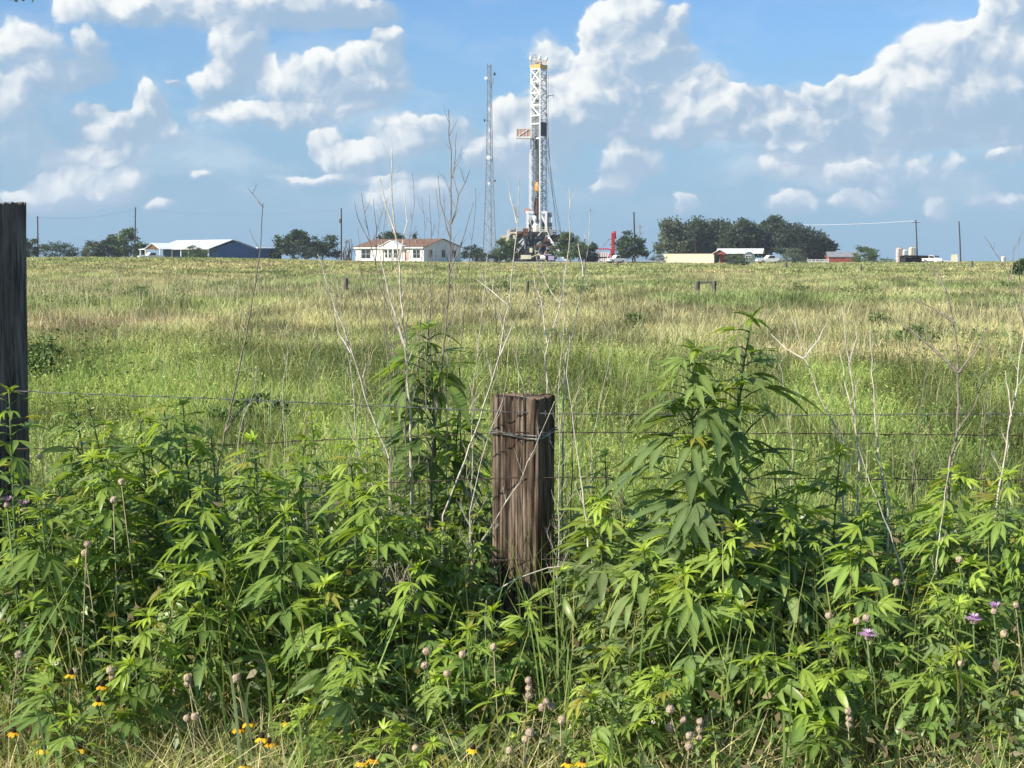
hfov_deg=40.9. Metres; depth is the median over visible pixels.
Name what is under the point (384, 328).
dry stalk
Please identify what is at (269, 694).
tall grass
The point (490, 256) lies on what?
shrub
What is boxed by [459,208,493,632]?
dry stalk
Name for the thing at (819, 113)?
sky
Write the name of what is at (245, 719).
tall grass
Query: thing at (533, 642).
tall grass
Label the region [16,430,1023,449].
barbed wire
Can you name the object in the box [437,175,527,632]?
dry stalk
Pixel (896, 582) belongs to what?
seed stalk
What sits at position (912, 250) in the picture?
storage tank
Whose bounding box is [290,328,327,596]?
dry stalk
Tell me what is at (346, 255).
dead tree
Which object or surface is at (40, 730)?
tall grass
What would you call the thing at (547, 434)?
wire tie
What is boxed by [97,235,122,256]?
tree
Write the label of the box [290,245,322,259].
shrub
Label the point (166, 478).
ragweed
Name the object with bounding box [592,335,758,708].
ragweed
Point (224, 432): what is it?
dry stalk
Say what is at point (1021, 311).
dry stalk
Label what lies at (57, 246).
shrub
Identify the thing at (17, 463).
ragweed
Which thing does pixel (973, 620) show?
pink flower
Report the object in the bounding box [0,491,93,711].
ragweed
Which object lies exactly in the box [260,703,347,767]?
ragweed
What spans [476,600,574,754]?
ragweed
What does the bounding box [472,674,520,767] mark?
tall grass
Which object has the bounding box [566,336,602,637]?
dry stalk
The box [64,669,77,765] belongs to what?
coneflower
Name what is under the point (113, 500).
seed stalk
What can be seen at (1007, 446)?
dry stalk
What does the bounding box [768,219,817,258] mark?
tree
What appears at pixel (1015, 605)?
seed stalk
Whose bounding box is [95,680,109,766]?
coneflower
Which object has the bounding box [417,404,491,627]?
ragweed
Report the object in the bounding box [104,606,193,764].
ragweed
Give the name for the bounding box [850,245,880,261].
tree
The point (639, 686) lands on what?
ragweed
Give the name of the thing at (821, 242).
tree
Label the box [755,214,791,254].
tree
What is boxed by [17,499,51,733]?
pink flower
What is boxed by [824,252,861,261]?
red barn
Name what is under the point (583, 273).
dry stalk
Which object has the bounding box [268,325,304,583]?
dry stalk
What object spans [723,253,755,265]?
shrub
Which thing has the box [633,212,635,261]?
utility pole
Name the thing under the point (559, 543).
dry stalk
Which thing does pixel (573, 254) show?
tree
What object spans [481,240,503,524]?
dry stalk
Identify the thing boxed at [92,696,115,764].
coneflower
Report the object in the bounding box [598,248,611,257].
pipe gantry
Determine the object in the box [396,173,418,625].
dry stalk
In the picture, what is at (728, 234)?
tree
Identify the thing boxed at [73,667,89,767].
seed stalk
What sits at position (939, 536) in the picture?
dry stalk
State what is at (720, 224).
tree
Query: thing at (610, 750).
tall grass
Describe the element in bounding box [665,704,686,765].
seed stalk
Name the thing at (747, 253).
building
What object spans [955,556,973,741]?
seed stalk
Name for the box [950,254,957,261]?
loading panel
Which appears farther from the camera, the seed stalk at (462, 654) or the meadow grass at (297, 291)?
the meadow grass at (297, 291)
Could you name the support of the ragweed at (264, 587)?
on the ground at (758, 504)
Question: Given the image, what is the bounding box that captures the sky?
[0,0,1023,260]
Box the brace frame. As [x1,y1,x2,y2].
[695,281,715,295]
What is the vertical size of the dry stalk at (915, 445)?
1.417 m
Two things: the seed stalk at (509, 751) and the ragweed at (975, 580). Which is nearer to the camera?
the seed stalk at (509, 751)
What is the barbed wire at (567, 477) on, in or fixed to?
attached to the fence post at (530, 499)
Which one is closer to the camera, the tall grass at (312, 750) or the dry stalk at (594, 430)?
the tall grass at (312, 750)
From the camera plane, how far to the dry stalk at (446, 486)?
5.68 m
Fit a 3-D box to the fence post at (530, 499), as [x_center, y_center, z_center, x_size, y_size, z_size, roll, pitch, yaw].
[0.046,0.683,5.548,0.216,1.304,0.200,2,6,24]
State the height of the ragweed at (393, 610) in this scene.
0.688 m
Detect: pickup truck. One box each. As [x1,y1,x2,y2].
[137,252,164,257]
[606,255,625,262]
[754,255,783,262]
[922,255,942,262]
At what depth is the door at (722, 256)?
284.53 m
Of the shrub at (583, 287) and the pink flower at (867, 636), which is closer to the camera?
the pink flower at (867, 636)
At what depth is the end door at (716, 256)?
285.57 m
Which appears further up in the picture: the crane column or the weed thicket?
the crane column
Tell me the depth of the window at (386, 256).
280.87 m
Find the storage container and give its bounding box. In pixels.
[663,253,718,262]
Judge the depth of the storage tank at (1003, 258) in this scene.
328.16 m
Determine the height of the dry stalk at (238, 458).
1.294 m
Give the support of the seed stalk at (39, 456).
on the ground at (758, 504)
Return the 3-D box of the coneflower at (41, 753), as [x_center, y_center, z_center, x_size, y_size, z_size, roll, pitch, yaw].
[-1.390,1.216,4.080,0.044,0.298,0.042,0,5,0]
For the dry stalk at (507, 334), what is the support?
on the ground at (758, 504)
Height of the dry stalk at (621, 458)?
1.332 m
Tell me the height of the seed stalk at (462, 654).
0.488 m
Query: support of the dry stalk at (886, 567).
on the ground at (758, 504)
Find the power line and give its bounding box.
[799,221,904,224]
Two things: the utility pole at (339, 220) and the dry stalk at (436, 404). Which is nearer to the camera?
the dry stalk at (436, 404)
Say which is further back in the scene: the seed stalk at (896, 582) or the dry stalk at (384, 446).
the dry stalk at (384, 446)
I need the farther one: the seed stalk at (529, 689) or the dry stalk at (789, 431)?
the dry stalk at (789, 431)
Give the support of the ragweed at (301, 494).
on the ground at (758, 504)
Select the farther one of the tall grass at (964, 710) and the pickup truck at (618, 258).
the pickup truck at (618, 258)
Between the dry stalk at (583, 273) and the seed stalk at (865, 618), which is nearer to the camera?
the seed stalk at (865, 618)
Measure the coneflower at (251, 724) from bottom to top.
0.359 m
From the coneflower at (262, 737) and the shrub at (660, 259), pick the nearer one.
the coneflower at (262, 737)
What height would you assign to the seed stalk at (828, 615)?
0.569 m
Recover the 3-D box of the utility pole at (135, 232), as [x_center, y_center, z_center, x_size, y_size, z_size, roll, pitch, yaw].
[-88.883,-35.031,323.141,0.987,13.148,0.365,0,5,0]
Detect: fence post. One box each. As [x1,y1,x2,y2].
[343,278,347,293]
[492,392,554,681]
[526,281,528,294]
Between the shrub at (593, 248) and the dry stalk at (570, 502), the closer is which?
the dry stalk at (570, 502)
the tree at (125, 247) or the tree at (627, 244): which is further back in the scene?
the tree at (125, 247)
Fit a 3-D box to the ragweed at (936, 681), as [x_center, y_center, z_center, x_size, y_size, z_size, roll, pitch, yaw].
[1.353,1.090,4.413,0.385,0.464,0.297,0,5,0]
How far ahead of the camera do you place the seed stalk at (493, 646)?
4.35 m
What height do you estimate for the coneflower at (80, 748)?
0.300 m
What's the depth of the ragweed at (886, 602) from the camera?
4.56 m
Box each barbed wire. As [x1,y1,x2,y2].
[15,474,1023,501]
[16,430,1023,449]
[19,389,1023,417]
[41,557,1023,563]
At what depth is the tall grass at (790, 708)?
4.13 m
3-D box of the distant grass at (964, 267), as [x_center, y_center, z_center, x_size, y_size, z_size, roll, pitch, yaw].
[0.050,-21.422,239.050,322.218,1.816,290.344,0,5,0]
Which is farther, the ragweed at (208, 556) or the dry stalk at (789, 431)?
the dry stalk at (789, 431)
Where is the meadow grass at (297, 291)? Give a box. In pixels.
[27,266,1023,390]
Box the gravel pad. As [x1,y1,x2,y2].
[461,261,662,263]
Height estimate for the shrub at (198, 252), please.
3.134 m
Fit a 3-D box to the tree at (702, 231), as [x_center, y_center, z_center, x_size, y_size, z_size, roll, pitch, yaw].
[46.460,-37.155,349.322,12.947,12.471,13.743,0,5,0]
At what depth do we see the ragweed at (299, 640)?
4.50 m
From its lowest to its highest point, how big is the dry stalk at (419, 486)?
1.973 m
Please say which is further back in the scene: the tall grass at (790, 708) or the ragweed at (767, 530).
the ragweed at (767, 530)
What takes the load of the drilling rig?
on the gravel pad
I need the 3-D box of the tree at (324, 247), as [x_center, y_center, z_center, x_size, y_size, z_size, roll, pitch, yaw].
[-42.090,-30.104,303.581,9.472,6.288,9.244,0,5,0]
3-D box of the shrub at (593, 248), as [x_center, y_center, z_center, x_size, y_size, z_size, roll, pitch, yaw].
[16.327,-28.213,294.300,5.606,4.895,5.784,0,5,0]
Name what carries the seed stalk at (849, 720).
on the ground at (758, 504)
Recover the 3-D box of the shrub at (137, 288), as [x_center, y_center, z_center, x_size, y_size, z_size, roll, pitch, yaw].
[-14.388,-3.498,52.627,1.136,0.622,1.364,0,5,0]
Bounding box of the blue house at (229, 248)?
[139,239,281,258]
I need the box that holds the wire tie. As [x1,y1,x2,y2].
[488,427,557,439]
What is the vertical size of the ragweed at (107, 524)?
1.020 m
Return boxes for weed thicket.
[0,387,1023,767]
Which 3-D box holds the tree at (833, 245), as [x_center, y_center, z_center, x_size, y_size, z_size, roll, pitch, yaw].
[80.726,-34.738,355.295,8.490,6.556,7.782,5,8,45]
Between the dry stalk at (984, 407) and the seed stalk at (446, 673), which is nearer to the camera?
the seed stalk at (446, 673)
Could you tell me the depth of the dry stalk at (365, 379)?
5.57 m
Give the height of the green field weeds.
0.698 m
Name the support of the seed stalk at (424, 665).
on the ground at (758, 504)
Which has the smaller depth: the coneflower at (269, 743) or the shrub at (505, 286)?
the coneflower at (269, 743)
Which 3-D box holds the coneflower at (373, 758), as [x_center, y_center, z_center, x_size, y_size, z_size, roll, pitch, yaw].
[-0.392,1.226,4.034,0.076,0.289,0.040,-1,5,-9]
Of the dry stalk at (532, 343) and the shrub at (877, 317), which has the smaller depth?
the dry stalk at (532, 343)
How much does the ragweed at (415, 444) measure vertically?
1.462 m
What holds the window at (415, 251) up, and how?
in the white house at (416, 247)
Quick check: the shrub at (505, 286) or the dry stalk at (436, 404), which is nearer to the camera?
the dry stalk at (436, 404)
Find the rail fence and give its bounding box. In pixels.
[807,258,828,261]
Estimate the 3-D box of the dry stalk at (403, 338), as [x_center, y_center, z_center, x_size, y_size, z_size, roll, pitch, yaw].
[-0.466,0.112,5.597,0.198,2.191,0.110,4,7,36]
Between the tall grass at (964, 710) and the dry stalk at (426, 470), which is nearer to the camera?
the tall grass at (964, 710)
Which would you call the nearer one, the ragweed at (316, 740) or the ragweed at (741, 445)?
the ragweed at (316, 740)
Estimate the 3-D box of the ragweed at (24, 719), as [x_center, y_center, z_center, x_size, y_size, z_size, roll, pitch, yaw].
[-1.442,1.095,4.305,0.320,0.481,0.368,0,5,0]
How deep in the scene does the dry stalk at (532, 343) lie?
5.58 m
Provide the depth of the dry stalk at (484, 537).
5.24 m
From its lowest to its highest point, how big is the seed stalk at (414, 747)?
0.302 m
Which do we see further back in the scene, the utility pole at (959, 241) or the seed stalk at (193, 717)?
the utility pole at (959, 241)
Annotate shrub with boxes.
[28,333,64,381]
[32,240,80,256]
[80,240,104,256]
[100,280,119,289]
[123,285,150,299]
[181,245,211,257]
[204,391,297,433]
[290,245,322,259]
[461,244,485,261]
[478,250,501,262]
[482,277,516,294]
[491,236,521,262]
[541,286,570,296]
[574,283,595,294]
[578,241,600,261]
[621,312,647,324]
[648,255,662,261]
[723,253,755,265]
[777,248,810,262]
[783,282,812,292]
[838,285,882,294]
[867,311,896,327]
[868,257,896,261]
[890,321,937,346]
[917,276,949,282]
[994,279,1018,288]
[1008,258,1023,275]
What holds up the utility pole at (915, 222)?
on the ground at (758, 504)
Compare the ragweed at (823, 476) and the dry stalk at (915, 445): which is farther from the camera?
the dry stalk at (915, 445)
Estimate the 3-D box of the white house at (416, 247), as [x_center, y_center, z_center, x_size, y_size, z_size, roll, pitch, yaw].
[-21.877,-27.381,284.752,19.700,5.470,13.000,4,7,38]
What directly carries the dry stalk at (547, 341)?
on the ground at (758, 504)
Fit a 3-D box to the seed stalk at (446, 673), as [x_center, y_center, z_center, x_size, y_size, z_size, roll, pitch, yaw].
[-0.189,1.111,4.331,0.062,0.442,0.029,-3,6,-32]
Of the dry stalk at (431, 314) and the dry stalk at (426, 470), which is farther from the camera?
the dry stalk at (431, 314)
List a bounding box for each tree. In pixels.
[26,238,41,256]
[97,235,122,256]
[107,225,148,256]
[269,229,316,258]
[301,234,340,259]
[342,239,352,260]
[374,229,404,238]
[549,231,590,261]
[612,230,650,261]
[652,215,697,258]
[684,214,719,252]
[697,217,735,256]
[715,217,759,260]
[745,219,776,257]
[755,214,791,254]
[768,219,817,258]
[800,226,833,261]
[812,237,840,260]
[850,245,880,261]
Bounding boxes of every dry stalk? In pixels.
[212,185,268,651]
[223,366,260,624]
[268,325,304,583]
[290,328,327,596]
[317,254,390,515]
[329,268,368,567]
[344,422,396,571]
[348,229,378,551]
[348,239,404,497]
[354,193,399,504]
[375,192,402,566]
[378,147,421,589]
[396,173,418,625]
[401,198,434,551]
[411,192,450,610]
[420,197,447,515]
[424,229,463,563]
[426,108,473,597]
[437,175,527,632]
[451,188,479,563]
[456,366,509,645]
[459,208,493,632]
[459,401,554,645]
[474,270,524,393]
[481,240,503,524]
[483,559,575,658]
[521,274,540,393]
[526,254,548,393]
[533,184,577,393]
[542,260,576,629]
[555,303,606,641]
[558,209,595,593]
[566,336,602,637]
[583,328,612,618]
[607,359,632,598]
[771,310,856,661]
[772,351,804,545]
[839,307,863,626]
[858,447,918,714]
[870,330,889,685]
[898,259,986,615]
[900,334,934,578]
[919,457,949,635]
[968,284,998,642]
[984,333,1023,653]
[985,233,1023,481]
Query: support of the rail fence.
on the ground at (758, 504)
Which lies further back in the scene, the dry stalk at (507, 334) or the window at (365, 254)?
the window at (365, 254)
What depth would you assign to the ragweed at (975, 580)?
4.75 m
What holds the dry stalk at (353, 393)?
on the ground at (758, 504)
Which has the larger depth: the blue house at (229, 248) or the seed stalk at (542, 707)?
the blue house at (229, 248)
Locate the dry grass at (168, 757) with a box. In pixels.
[0,427,1023,767]
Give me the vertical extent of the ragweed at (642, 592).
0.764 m
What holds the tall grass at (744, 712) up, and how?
on the ground at (758, 504)
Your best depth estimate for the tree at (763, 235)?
346.19 m
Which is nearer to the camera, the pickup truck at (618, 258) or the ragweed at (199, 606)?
the ragweed at (199, 606)
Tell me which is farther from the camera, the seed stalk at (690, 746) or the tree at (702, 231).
the tree at (702, 231)
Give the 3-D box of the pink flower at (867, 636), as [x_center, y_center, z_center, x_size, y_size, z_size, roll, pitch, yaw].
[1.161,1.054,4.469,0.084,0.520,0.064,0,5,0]
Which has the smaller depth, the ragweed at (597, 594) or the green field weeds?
the ragweed at (597, 594)
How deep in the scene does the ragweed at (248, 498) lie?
5.09 m
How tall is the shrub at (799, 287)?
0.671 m
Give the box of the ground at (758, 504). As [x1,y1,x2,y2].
[2,260,1023,767]
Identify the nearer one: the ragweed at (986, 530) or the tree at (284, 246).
the ragweed at (986, 530)
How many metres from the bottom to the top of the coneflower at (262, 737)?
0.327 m
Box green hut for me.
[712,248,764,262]
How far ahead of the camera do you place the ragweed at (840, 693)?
4.27 m
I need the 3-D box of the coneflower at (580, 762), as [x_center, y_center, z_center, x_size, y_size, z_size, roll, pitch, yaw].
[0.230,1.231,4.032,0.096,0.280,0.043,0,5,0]
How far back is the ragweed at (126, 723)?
4.28 m
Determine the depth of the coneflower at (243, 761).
4.02 m
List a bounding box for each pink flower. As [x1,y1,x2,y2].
[2,496,27,738]
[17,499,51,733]
[860,628,880,764]
[964,613,982,766]
[987,601,1010,755]
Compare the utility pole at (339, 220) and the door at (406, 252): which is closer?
the door at (406, 252)
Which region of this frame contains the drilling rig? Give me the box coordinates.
[500,56,565,261]
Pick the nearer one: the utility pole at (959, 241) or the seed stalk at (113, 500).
the seed stalk at (113, 500)
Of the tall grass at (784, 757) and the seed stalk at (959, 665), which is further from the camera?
the seed stalk at (959, 665)
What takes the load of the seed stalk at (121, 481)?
on the ground at (758, 504)
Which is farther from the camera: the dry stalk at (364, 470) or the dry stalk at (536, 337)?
the dry stalk at (536, 337)
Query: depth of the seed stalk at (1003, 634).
4.45 m
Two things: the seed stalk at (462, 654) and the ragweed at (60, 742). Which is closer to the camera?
the ragweed at (60, 742)
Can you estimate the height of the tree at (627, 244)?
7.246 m
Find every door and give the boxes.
[405,251,408,260]
[714,254,718,262]
[720,254,726,262]
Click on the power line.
(863, 223)
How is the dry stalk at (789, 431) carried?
on the ground at (758, 504)
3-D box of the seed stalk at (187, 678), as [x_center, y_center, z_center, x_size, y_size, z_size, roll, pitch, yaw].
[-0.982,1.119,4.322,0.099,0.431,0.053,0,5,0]
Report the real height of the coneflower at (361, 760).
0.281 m
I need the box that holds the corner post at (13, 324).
[0,202,32,678]
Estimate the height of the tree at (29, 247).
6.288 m
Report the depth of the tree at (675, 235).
340.66 m
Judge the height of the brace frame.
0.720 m
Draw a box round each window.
[361,249,370,258]
[385,250,390,257]
[413,249,420,257]
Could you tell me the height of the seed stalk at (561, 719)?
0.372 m
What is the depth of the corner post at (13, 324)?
5.42 m
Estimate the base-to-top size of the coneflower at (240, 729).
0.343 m
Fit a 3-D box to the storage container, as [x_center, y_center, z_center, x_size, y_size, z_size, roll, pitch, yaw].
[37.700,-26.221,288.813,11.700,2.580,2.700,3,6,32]
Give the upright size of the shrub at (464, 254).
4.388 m
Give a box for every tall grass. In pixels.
[6,704,47,767]
[217,664,269,767]
[264,604,295,766]
[278,710,324,767]
[452,609,504,731]
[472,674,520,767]
[500,533,550,765]
[559,634,583,767]
[600,709,626,767]
[718,659,776,764]
[748,667,816,762]
[782,709,822,767]
[954,649,993,767]
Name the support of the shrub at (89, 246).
on the ground at (758, 504)
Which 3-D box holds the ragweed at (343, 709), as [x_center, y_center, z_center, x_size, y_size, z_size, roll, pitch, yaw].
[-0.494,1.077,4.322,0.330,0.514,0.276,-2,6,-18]
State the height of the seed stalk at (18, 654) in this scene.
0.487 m
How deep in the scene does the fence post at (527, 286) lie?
55.13 m
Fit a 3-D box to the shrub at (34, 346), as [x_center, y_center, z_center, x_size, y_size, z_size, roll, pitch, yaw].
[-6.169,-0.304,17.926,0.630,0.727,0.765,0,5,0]
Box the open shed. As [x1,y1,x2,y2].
[899,255,938,262]
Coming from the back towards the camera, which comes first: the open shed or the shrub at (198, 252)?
the open shed
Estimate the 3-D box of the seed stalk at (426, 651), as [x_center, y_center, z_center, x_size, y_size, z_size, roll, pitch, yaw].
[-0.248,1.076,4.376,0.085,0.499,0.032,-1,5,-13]
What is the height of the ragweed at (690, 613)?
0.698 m
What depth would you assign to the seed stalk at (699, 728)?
4.12 m
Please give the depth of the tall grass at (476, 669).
4.47 m
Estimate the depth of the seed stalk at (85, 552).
4.64 m
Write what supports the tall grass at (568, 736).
on the ground at (758, 504)
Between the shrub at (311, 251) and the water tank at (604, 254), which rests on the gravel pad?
the water tank at (604, 254)
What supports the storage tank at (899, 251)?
on the ground at (758, 504)
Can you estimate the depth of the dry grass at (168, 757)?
4.50 m
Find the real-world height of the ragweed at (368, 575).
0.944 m
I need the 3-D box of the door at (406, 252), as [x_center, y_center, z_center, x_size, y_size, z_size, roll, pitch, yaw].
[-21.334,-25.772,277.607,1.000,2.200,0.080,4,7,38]
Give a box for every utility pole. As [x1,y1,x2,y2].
[37,216,38,256]
[134,207,135,256]
[338,208,341,259]
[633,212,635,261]
[912,220,919,254]
[958,221,960,261]
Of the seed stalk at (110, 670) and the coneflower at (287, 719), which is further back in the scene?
the seed stalk at (110, 670)
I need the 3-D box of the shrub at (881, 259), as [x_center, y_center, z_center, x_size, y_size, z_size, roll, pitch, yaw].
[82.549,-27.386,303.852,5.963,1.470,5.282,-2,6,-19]
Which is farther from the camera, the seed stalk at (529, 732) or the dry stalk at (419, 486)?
the dry stalk at (419, 486)
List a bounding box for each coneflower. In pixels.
[6,726,29,767]
[36,744,50,767]
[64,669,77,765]
[74,742,92,767]
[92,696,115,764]
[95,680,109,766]
[227,723,246,767]
[238,760,250,767]
[242,717,255,760]
[255,732,279,767]
[263,737,276,767]
[281,716,298,766]
[354,756,368,767]
[366,753,386,767]
[466,743,482,767]
[561,757,574,767]
[575,756,595,767]
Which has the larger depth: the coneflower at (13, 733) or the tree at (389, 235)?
the tree at (389, 235)
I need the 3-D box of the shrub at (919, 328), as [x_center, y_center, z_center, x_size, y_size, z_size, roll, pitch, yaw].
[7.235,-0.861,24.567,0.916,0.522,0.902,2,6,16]
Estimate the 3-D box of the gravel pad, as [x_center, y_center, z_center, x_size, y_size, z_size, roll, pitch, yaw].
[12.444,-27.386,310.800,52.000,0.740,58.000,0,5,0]
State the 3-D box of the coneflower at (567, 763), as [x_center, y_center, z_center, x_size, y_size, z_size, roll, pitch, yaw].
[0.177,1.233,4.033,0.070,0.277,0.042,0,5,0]
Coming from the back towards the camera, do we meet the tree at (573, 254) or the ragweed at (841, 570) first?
the tree at (573, 254)
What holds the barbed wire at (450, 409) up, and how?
attached to the fence post at (530, 499)
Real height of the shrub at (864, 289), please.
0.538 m
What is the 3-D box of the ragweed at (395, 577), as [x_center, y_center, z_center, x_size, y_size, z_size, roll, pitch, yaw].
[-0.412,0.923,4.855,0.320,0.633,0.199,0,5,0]
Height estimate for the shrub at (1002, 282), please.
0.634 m
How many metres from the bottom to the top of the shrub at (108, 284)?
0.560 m
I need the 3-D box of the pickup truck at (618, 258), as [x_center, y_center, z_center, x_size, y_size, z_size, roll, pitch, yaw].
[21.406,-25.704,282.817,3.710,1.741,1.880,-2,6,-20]
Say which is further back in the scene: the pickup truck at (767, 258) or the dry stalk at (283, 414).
the pickup truck at (767, 258)
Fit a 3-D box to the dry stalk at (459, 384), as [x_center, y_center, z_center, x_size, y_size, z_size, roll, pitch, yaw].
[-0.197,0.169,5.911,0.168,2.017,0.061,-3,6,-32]
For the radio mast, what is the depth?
326.32 m
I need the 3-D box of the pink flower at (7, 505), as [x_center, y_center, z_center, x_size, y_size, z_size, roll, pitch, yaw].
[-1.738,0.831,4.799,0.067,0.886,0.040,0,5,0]
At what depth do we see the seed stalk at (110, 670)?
4.31 m
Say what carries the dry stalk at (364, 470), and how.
on the ground at (758, 504)
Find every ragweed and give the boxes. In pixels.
[0,383,69,709]
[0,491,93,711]
[0,655,92,767]
[26,702,121,767]
[51,447,165,683]
[72,651,191,767]
[94,399,239,671]
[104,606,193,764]
[149,563,273,745]
[151,484,275,713]
[212,430,302,684]
[222,499,346,741]
[257,433,345,667]
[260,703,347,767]
[271,572,381,760]
[295,439,405,670]
[311,647,402,767]
[324,480,441,730]
[351,317,492,636]
[353,555,436,735]
[366,558,458,734]
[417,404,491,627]
[420,617,510,767]
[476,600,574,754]
[538,487,649,690]
[569,537,703,738]
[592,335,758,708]
[597,664,725,766]
[618,562,753,749]
[656,306,826,667]
[660,517,796,696]
[737,476,852,676]
[776,442,890,665]
[776,667,856,767]
[805,511,901,724]
[806,584,925,760]
[871,651,994,762]
[888,463,1008,671]
[906,553,1023,723]
[948,464,1023,678]
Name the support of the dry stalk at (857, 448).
on the ground at (758, 504)
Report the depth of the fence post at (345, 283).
56.45 m
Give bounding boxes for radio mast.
[482,63,495,260]
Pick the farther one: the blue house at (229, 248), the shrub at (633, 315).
the blue house at (229, 248)
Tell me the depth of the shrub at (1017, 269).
104.48 m
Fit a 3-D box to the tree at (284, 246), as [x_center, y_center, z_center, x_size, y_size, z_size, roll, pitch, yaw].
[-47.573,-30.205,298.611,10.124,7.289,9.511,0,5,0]
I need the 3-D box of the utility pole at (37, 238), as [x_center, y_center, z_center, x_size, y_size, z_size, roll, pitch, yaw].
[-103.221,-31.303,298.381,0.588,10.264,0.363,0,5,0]
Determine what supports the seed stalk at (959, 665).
on the ground at (758, 504)
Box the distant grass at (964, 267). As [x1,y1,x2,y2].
[27,256,1023,279]
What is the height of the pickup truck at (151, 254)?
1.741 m
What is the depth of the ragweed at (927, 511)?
5.19 m
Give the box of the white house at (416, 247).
[353,239,462,261]
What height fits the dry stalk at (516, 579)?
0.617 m
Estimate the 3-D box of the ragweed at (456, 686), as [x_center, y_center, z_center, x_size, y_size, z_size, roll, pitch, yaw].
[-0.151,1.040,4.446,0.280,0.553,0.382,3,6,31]
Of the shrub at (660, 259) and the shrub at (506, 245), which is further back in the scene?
the shrub at (660, 259)
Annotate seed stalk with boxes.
[0,649,23,766]
[37,454,66,692]
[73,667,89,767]
[75,540,108,713]
[105,664,133,766]
[107,496,122,731]
[118,477,139,671]
[183,673,212,766]
[183,712,216,767]
[232,673,249,761]
[411,744,422,766]
[414,661,431,743]
[421,647,445,763]
[443,669,458,733]
[457,650,473,763]
[490,643,505,762]
[502,746,514,767]
[514,726,534,767]
[522,676,532,748]
[533,697,555,767]
[553,714,568,767]
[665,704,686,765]
[685,732,695,767]
[693,717,705,766]
[824,611,835,766]
[839,707,857,763]
[846,613,880,756]
[873,578,900,745]
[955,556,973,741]
[958,659,970,741]
[985,629,1009,761]
[1009,601,1023,687]
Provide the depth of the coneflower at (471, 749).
4.04 m
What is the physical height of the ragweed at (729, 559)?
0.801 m
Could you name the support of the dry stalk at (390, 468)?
on the ground at (758, 504)
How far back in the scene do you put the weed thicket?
4.80 m
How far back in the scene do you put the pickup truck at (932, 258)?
295.96 m
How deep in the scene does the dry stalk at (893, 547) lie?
5.00 m
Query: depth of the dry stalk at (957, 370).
5.51 m
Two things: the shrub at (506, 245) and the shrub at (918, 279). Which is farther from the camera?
the shrub at (506, 245)
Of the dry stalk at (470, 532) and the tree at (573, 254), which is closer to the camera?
the dry stalk at (470, 532)
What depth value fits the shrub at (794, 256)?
267.78 m
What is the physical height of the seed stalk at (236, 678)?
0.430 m
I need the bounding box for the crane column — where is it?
[603,231,617,261]
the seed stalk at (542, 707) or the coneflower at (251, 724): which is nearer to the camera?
the coneflower at (251, 724)
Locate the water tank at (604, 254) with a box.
[592,252,608,261]
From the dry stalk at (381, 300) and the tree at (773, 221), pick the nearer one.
the dry stalk at (381, 300)
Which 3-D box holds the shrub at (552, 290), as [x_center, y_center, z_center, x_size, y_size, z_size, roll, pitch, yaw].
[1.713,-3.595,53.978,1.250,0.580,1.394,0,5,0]
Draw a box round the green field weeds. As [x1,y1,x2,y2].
[27,312,1023,595]
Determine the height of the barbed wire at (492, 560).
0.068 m
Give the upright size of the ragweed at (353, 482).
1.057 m
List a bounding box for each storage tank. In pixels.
[896,247,902,261]
[909,246,915,254]
[1001,255,1005,261]
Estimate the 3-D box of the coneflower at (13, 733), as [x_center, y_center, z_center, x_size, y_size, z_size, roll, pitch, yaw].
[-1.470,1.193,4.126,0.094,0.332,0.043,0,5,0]
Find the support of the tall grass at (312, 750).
on the ground at (758, 504)
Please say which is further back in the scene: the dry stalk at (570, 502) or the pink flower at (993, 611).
the dry stalk at (570, 502)

